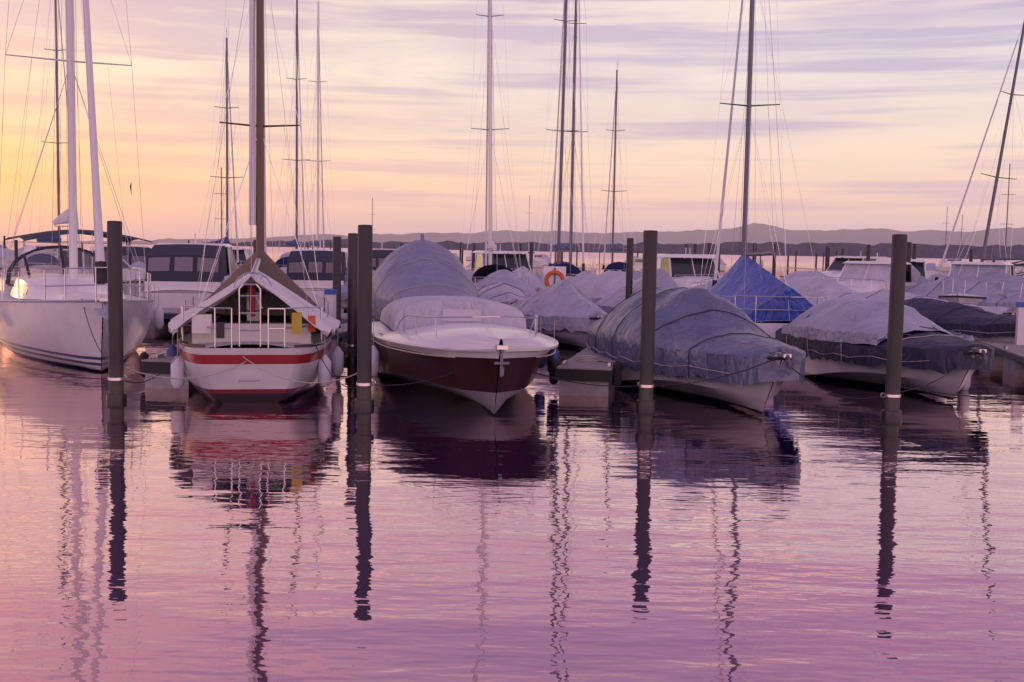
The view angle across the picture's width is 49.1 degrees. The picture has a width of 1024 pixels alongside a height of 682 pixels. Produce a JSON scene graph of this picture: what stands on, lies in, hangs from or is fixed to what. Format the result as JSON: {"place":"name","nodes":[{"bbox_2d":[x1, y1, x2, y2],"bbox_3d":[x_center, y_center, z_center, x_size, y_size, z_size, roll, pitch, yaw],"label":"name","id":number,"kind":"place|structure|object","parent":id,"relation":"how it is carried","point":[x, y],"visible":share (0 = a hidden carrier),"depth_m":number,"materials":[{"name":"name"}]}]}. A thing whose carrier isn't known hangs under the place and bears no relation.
{"place":"outdoors","nodes":[
{"label":"outdoors","id":0,"kind":"place"},
{"bbox_2d":[0,241,1023,681],"bbox_3d":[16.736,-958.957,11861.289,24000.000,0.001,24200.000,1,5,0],"label":"water","id":1,"kind":"structure","parent":0,"point":[540,529],"depth_m":9.91,"materials":[{"name":"purple liquid"}]},
{"bbox_2d":[14,240,17,274],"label":"pile","id":2,"kind":"object","parent":1,"relation":"on","point":[16,251],"visible":0.69,"depth_m":69.76,"materials":[{"name":"wood"}]},
{"bbox_2d":[5,0,82,277],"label":"sailboat","id":3,"kind":"object","parent":1,"relation":"on","point":[41,260],"visible":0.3,"depth_m":54.97,"materials":[{"name":"grey metal"}]},
{"bbox_2d":[0,0,163,371],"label":"yacht","id":4,"kind":"object","parent":1,"relation":"on","point":[43,317],"visible":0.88,"depth_m":23.43,"materials":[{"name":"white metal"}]},
{"bbox_2d":[2,229,152,276],"bbox_3d":[-17.683,-3.518,45.829,5.170,2.090,2.940,-3,6,-40],"label":"bimini top","id":5,"kind":"object","parent":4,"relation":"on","point":[31,236],"visible":0.6,"depth_m":44.69,"materials":[{"name":"blue fabric"}]},
{"bbox_2d":[20,250,144,296],"bbox_3d":[-16.253,-2.562,47.121,9.839,2.526,3.280,-3,6,-40],"label":"cruiser","id":6,"kind":"object","parent":1,"relation":"on","point":[84,259],"visible":0.09,"depth_m":45.75,"materials":[{"name":"white plastic"}]},
{"bbox_2d":[106,221,126,415],"bbox_3d":[-5.761,-0.029,16.288,0.290,3.425,0.287,1,5,0],"label":"pile","id":7,"kind":"object","parent":1,"relation":"in","point":[116,400],"visible":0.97,"depth_m":16.19,"materials":[{"name":"black wood"}]},
{"bbox_2d":[124,320,970,389],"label":"mooring lines","id":8,"kind":"object","parent":7,"relation":"attached to","point":[376,361],"visible":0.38,"depth_m":19.57,"materials":[{"name":"white fabric"}]},
{"bbox_2d":[104,243,151,264],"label":"cruiser","id":9,"kind":"object","parent":1,"relation":"on","point":[139,250],"visible":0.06,"depth_m":52.71,"materials":[{"name":"white plastic"}]},
{"bbox_2d":[130,261,145,268],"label":"boat","id":10,"kind":"object","parent":1,"relation":"on","point":[142,265],"visible":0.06,"depth_m":50.04,"materials":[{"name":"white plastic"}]},
{"bbox_2d":[141,233,237,308],"bbox_3d":[-11.475,-2.372,41.628,3.080,3.201,9.438,0,5,-7],"label":"cruiser","id":11,"kind":"object","parent":1,"relation":"on","point":[173,269],"visible":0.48,"depth_m":37.32,"materials":[{"name":"white plastic"}]},
{"bbox_2d":[198,24,250,268],"bbox_3d":[-12.999,-8.024,50.794,2.800,13.232,8.638,1,5,-6],"label":"sailboat","id":12,"kind":"object","parent":1,"relation":"on","point":[226,240],"visible":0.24,"depth_m":51.24,"materials":[{"name":"grey metal"}]},
{"bbox_2d":[232,247,246,264],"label":"cruiser","id":13,"kind":"object","parent":1,"relation":"on","point":[242,256],"visible":0.02,"depth_m":62.34,"materials":[{"name":"white plastic"}]},
{"bbox_2d":[253,240,255,253],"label":"pile","id":14,"kind":"object","parent":1,"relation":"on","point":[254,246],"visible":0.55,"depth_m":59.72,"materials":[{"name":"brown wood"}]},
{"bbox_2d":[166,0,343,402],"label":"sailboat","id":15,"kind":"object","parent":1,"relation":"in","point":[259,296],"visible":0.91,"depth_m":18.49,"materials":[{"name":"white plastic"}]},
{"bbox_2d":[140,323,372,388],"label":"pier","id":16,"kind":"structure","parent":1,"relation":"on","point":[158,364],"depth_m":19.51,"materials":[{"name":"grey metal"}]},
{"bbox_2d":[140,289,1023,385],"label":"pier clutter","id":17,"kind":"object","parent":16,"relation":"on","point":[330,295],"visible":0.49,"depth_m":26.20,"materials":[{"name":"white"}]},
{"bbox_2d":[148,308,379,329],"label":"pier","id":18,"kind":"structure","parent":1,"relation":"on","point":[170,314],"depth_m":32.71,"materials":[{"name":"grey metal"}]},
{"bbox_2d":[268,0,316,274],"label":"sailboat","id":19,"kind":"object","parent":1,"relation":"on","point":[281,263],"visible":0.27,"depth_m":60.98,"materials":[{"name":"grey metal"}]},
{"bbox_2d":[298,0,335,248],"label":"sailboat","id":20,"kind":"object","parent":1,"relation":"on","point":[316,244],"visible":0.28,"depth_m":66.65,"materials":[{"name":"grey metal"}]},
{"bbox_2d":[287,240,347,312],"bbox_3d":[-7.569,-2.497,44.943,2.680,3.051,8.038,1,5,-5],"label":"cruiser","id":21,"kind":"object","parent":1,"relation":"on","point":[323,264],"visible":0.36,"depth_m":41.28,"materials":[{"name":"white plastic"}]},
{"bbox_2d":[311,267,347,312],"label":"boat","id":22,"kind":"object","parent":1,"relation":"on","point":[344,296],"visible":0.07,"depth_m":40.58,"materials":[{"name":"white plastic"}]},
{"bbox_2d":[333,236,341,346],"bbox_3d":[-4.396,-0.928,28.023,0.312,3.368,0.283,1,5,0],"label":"pile","id":23,"kind":"object","parent":1,"relation":"on","point":[337,262],"visible":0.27,"depth_m":27.88,"materials":[{"name":"black wood"}]},
{"bbox_2d":[344,233,357,371],"bbox_3d":[-3.207,-0.472,22.540,0.283,3.386,0.290,5,6,38],"label":"pile","id":24,"kind":"object","parent":1,"relation":"on","point":[351,359],"visible":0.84,"depth_m":22.43,"materials":[{"name":"black wood"}]},
{"bbox_2d":[354,225,375,423],"bbox_3d":[-2.094,0.062,15.952,0.305,3.425,0.283,1,5,0],"label":"pile","id":25,"kind":"object","parent":1,"relation":"in","point":[363,405],"visible":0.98,"depth_m":15.85,"materials":[{"name":"black wood"}]},
{"bbox_2d":[372,249,394,269],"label":"cruiser","id":26,"kind":"object","parent":1,"relation":"on","point":[379,256],"visible":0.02,"depth_m":55.47,"materials":[{"name":"white plastic"}]},
{"bbox_2d":[372,233,478,320],"bbox_3d":[-2.466,-1.436,31.743,3.222,3.246,9.655,0,5,-9],"label":"grey boat","id":27,"kind":"object","parent":1,"relation":"on","point":[421,267],"visible":0.48,"depth_m":30.63,"materials":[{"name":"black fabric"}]},
{"bbox_2d":[459,242,462,263],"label":"pile","id":28,"kind":"object","parent":1,"relation":"on","point":[460,250],"visible":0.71,"depth_m":59.74,"materials":[{"name":"wood"}]},
{"bbox_2d":[372,295,558,413],"bbox_3d":[-0.967,0.205,20.617,3.221,1.926,9.086,0,5,-10],"label":"motorboat","id":29,"kind":"object","parent":1,"relation":"on","point":[468,341],"visible":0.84,"depth_m":17.50,"materials":[{"name":"white plastic"}]},
{"bbox_2d":[466,269,477,282],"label":"boat","id":30,"kind":"object","parent":1,"relation":"on","point":[470,272],"visible":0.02,"depth_m":42.51,"materials":[{"name":"grey fabric"}]},
{"bbox_2d":[471,243,474,269],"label":"pile","id":31,"kind":"object","parent":1,"relation":"on","point":[473,257],"visible":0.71,"depth_m":65.73,"materials":[{"name":"wood"}]},
{"bbox_2d":[461,0,527,286],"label":"sailboat","id":32,"kind":"object","parent":1,"relation":"on","point":[484,271],"visible":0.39,"depth_m":43.74,"materials":[{"name":"grey metal"}]},
{"bbox_2d":[478,282,526,304],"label":"boat","id":33,"kind":"object","parent":1,"relation":"on","point":[504,293],"visible":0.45,"depth_m":35.94,"materials":[{"name":"grey fabric"}]},
{"bbox_2d":[474,269,536,296],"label":"boat","id":34,"kind":"object","parent":1,"relation":"on","point":[511,279],"visible":0.28,"depth_m":39.18,"materials":[{"name":"grey fabric"}]},
{"bbox_2d":[472,244,541,280],"bbox_3d":[-0.163,-3.079,53.401,2.980,3.101,8.839,0,5,-15],"label":"cruiser","id":35,"kind":"object","parent":1,"relation":"on","point":[507,260],"visible":0.09,"depth_m":54.03,"materials":[{"name":"white plastic"}]},
{"bbox_2d":[0,164,1023,277],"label":"fleet","id":36,"kind":"object","parent":1,"relation":"on","point":[931,268],"visible":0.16,"depth_m":153.89,"materials":[{"name":"silver metal"}]},
{"bbox_2d":[512,266,542,291],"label":"boat","id":37,"kind":"object","parent":1,"relation":"on","point":[535,282],"visible":0.25,"depth_m":45.61,"materials":[{"name":"grey fabric"}]},
{"bbox_2d":[529,243,532,272],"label":"pile","id":38,"kind":"object","parent":1,"relation":"on","point":[531,254],"visible":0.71,"depth_m":61.75,"materials":[{"name":"wood"}]},
{"bbox_2d":[81,299,1023,400],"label":"mooring lines","id":39,"kind":"object","parent":1,"relation":"on","point":[631,386],"visible":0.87,"depth_m":16.63,"materials":[{"name":"grey fabric"}]},
{"bbox_2d":[510,279,607,348],"bbox_3d":[1.380,-0.649,30.181,2.469,2.064,6.464,0,5,-14],"label":"boat","id":40,"kind":"object","parent":1,"relation":"on","point":[570,309],"visible":0.62,"depth_m":28.81,"materials":[{"name":"grey fabric"}]},
{"bbox_2d":[531,0,590,281],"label":"sailboat","id":41,"kind":"object","parent":1,"relation":"on","point":[572,270],"visible":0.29,"depth_m":51.34,"materials":[{"name":"blue"}]},
{"bbox_2d":[537,0,595,275],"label":"sailboat","id":42,"kind":"object","parent":1,"relation":"on","point":[569,245],"visible":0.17,"depth_m":55.22,"materials":[{"name":"blue"}]},
{"bbox_2d":[568,270,597,288],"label":"boat","id":43,"kind":"object","parent":1,"relation":"on","point":[579,280],"visible":0.16,"depth_m":45.22,"materials":[{"name":"grey fabric"}]},
{"bbox_2d":[555,347,615,396],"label":"pier","id":44,"kind":"structure","parent":1,"relation":"on","point":[572,369],"depth_m":19.48,"materials":[{"name":"grey concrete"}]},
{"bbox_2d":[578,270,634,302],"bbox_3d":[3.928,-1.483,40.489,2.612,2.149,7.062,0,5,-7],"label":"boat","id":45,"kind":"object","parent":1,"relation":"on","point":[596,289],"visible":0.24,"depth_m":40.32,"materials":[{"name":"grey fabric"}]},
{"bbox_2d":[590,64,639,274],"bbox_3d":[5.925,-9.264,63.977,2.800,14.232,9.138,1,5,-3],"label":"sailboat","id":46,"kind":"object","parent":1,"relation":"on","point":[615,266],"visible":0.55,"depth_m":64.40,"materials":[{"name":"grey metal"}]},
{"bbox_2d":[625,238,633,299],"bbox_3d":[3.546,-1.356,33.997,0.290,3.531,0.283,3,5,26],"label":"pile","id":47,"kind":"object","parent":1,"relation":"on","point":[629,266],"visible":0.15,"depth_m":33.85,"materials":[{"name":"black wood"}]},
{"bbox_2d":[625,270,641,279],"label":"boat","id":48,"kind":"object","parent":1,"relation":"on","point":[637,275],"visible":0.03,"depth_m":49.23,"materials":[{"name":"grey fabric"}]},
{"bbox_2d":[595,268,678,312],"bbox_3d":[4.547,-1.040,33.948,2.577,2.344,7.062,0,5,-14],"label":"boat","id":49,"kind":"object","parent":1,"relation":"on","point":[608,303],"visible":0.18,"depth_m":34.81,"materials":[{"name":"grey fabric"}]},
{"bbox_2d":[636,230,657,423],"bbox_3d":[1.984,0.096,16.412,0.290,3.425,0.283,1,5,0],"label":"pile","id":50,"kind":"object","parent":1,"relation":"in","point":[645,406],"visible":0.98,"depth_m":16.31,"materials":[{"name":"black wood"}]},
{"bbox_2d":[657,253,719,288],"bbox_3d":[7.981,-2.493,48.242,2.780,3.051,8.338,0,5,-10],"label":"cruiser","id":51,"kind":"object","parent":1,"relation":"on","point":[682,270],"visible":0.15,"depth_m":48.69,"materials":[{"name":"white plastic"}]},
{"bbox_2d":[659,253,720,273],"bbox_3d":[8.887,-3.407,59.393,3.080,3.101,9.338,3,5,25],"label":"cruiser","id":52,"kind":"object","parent":1,"relation":"on","point":[693,255],"visible":0.02,"depth_m":59.92,"materials":[{"name":"white plastic"}]},
{"bbox_2d":[693,244,696,253],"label":"pile","id":53,"kind":"object","parent":1,"relation":"on","point":[694,248],"visible":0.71,"depth_m":67.67,"materials":[{"name":"wood"}]},
{"bbox_2d":[586,287,805,413],"bbox_3d":[3.395,0.155,19.982,2.724,2.180,7.560,0,5,-10],"label":"boat","id":54,"kind":"object","parent":1,"relation":"on","point":[701,334],"visible":0.97,"depth_m":18.70,"materials":[{"name":"grey fabric"}]},
{"bbox_2d":[693,278,720,289],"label":"boat","id":55,"kind":"object","parent":1,"relation":"on","point":[703,286],"visible":0.12,"depth_m":43.08,"materials":[{"name":"white"}]},
{"bbox_2d":[708,243,711,254],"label":"pile","id":56,"kind":"object","parent":1,"relation":"on","point":[709,247],"visible":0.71,"depth_m":63.68,"materials":[{"name":"brown wood"}]},
{"bbox_2d":[718,245,720,272],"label":"pile","id":57,"kind":"object","parent":1,"relation":"on","point":[719,260],"visible":0.24,"depth_m":79.69,"materials":[{"name":"wood"}]},
{"bbox_2d":[752,243,756,261],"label":"pile","id":58,"kind":"object","parent":1,"relation":"on","point":[754,251],"visible":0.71,"depth_m":59.71,"materials":[{"name":"brown wood"}]},
{"bbox_2d":[697,0,827,337],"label":"sailboat","id":59,"kind":"object","parent":1,"relation":"on","point":[766,301],"visible":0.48,"depth_m":28.50,"materials":[{"name":"blue fabric"}]},
{"bbox_2d":[772,244,776,275],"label":"pile","id":60,"kind":"object","parent":1,"relation":"on","point":[774,264],"visible":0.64,"depth_m":65.74,"materials":[{"name":"brown wood"}]},
{"bbox_2d":[779,271,836,282],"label":"boat","id":61,"kind":"object","parent":1,"relation":"on","point":[795,274],"visible":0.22,"depth_m":63.78,"materials":[{"name":"grey fabric"}]},
{"bbox_2d":[784,277,856,300],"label":"boat","id":62,"kind":"object","parent":1,"relation":"on","point":[808,286],"visible":0.21,"depth_m":40.57,"materials":[{"name":"grey fabric"}]},
{"bbox_2d":[825,246,827,270],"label":"pile","id":63,"kind":"object","parent":1,"relation":"on","point":[826,257],"visible":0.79,"depth_m":89.66,"materials":[{"name":"wood"}]},
{"bbox_2d":[780,256,887,278],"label":"cruiser","id":64,"kind":"object","parent":1,"relation":"on","point":[835,267],"visible":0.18,"depth_m":74.13,"materials":[{"name":"white plastic"}]},
{"bbox_2d":[812,253,920,292],"bbox_3d":[14.137,-2.112,45.484,2.780,2.951,8.238,5,6,40],"label":"cruiser","id":65,"kind":"object","parent":1,"relation":"on","point":[862,276],"visible":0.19,"depth_m":45.72,"materials":[{"name":"white plastic"}]},
{"bbox_2d":[866,244,870,260],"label":"pile","id":66,"kind":"object","parent":1,"relation":"on","point":[868,252],"visible":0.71,"depth_m":61.70,"materials":[{"name":"wood"}]},
{"bbox_2d":[775,296,994,399],"bbox_3d":[7.367,0.201,21.711,2.577,1.947,6.762,0,5,-7],"label":"boat","id":67,"kind":"object","parent":1,"relation":"on","point":[843,338],"visible":0.84,"depth_m":20.99,"materials":[{"name":"grey fabric"}]},
{"bbox_2d":[880,234,906,431],"bbox_3d":[5.487,0.185,16.071,0.283,3.425,0.290,5,6,38],"label":"pile","id":68,"kind":"object","parent":1,"relation":"in","point":[891,416],"visible":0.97,"depth_m":15.97,"materials":[{"name":"black wood"}]},
{"bbox_2d":[875,259,927,278],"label":"cruiser","id":69,"kind":"object","parent":1,"relation":"on","point":[920,267],"visible":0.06,"depth_m":53.62,"materials":[{"name":"white plastic"}]},
{"bbox_2d":[905,242,911,281],"bbox_3d":[16.912,-2.360,47.942,0.210,3.743,0.205,1,5,0],"label":"pile","id":70,"kind":"object","parent":1,"relation":"on","point":[909,245],"visible":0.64,"depth_m":47.76,"materials":[{"name":"brown wood"}]},
{"bbox_2d":[809,289,1015,315],"bbox_3d":[12.637,-0.719,35.465,2.662,1.742,7.662,-2,5,-30],"label":"boat","id":71,"kind":"object","parent":1,"relation":"on","point":[880,295],"visible":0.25,"depth_m":35.66,"materials":[{"name":"grey fabric"}]},
{"bbox_2d":[912,244,916,261],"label":"pile","id":72,"kind":"object","parent":1,"relation":"on","point":[914,247],"visible":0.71,"depth_m":57.71,"materials":[{"name":"wood"}]},
{"bbox_2d":[921,276,930,282],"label":"boat","id":73,"kind":"object","parent":1,"relation":"on","point":[924,280],"visible":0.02,"depth_m":49.04,"materials":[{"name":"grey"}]},
{"bbox_2d":[928,273,948,280],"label":"boat","id":74,"kind":"object","parent":1,"relation":"on","point":[942,274],"visible":0.02,"depth_m":56.36,"materials":[{"name":"grey"}]},
{"bbox_2d":[904,298,1015,341],"bbox_3d":[11.558,-0.226,29.268,2.562,1.722,7.062,-1,5,-28],"label":"boat","id":75,"kind":"object","parent":1,"relation":"on","point":[977,323],"visible":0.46,"depth_m":28.01,"materials":[{"name":"blue fabric"}]},
{"bbox_2d":[905,276,1023,314],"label":"boat","id":76,"kind":"object","parent":1,"relation":"on","point":[935,289],"visible":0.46,"depth_m":42.12,"materials":[{"name":"grey fabric"}]},
{"bbox_2d":[969,249,972,261],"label":"pile","id":77,"kind":"object","parent":1,"relation":"on","point":[971,255],"visible":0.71,"depth_m":69.68,"materials":[{"name":"wood"}]},
{"bbox_2d":[929,22,1023,296],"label":"sailboat","id":78,"kind":"object","parent":1,"relation":"on","point":[1010,285],"visible":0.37,"depth_m":44.52,"materials":[{"name":"silver metal"}]},
{"bbox_2d":[938,262,1015,304],"bbox_3d":[18.110,-1.936,43.861,2.780,3.001,8.338,4,5,30],"label":"cruiser","id":79,"kind":"object","parent":1,"relation":"on","point":[973,269],"visible":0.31,"depth_m":44.23,"materials":[{"name":"white plastic"}]},
{"bbox_2d":[975,339,1023,375],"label":"pier","id":80,"kind":"structure","parent":1,"relation":"on","point":[1009,356],"depth_m":24.93,"materials":[{"name":"grey metal"}]},
{"bbox_2d":[1012,260,1023,276],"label":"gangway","id":81,"kind":"object","parent":1,"relation":"on","point":[1013,263],"visible":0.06,"depth_m":49.22,"materials":[{"name":"grey metal"}]},
{"bbox_2d":[0,0,1023,241],"label":"sky","id":82,"kind":"structure","parent":0,"point":[888,105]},
{"bbox_2d":[18,223,1023,246],"bbox_3d":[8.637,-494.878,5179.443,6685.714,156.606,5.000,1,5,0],"label":"hills","id":83,"kind":"structure","parent":0,"point":[757,233],"depth_m":5180.40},
{"bbox_2d":[21,239,1023,258],"bbox_3d":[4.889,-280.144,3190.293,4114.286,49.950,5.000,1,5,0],"label":"hills","id":84,"kind":"structure","parent":0,"point":[922,250],"depth_m":3190.98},
{"bbox_2d":[543,266,565,287],"bbox_3d":[1.519,-1.888,40.006,0.800,1.550,0.181,1,5,0],"label":"life ring","id":85,"kind":"object","parent":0,"point":[553,275],"visible":0.59,"depth_m":40.00,"materials":[{"name":"orange"}]}
]}

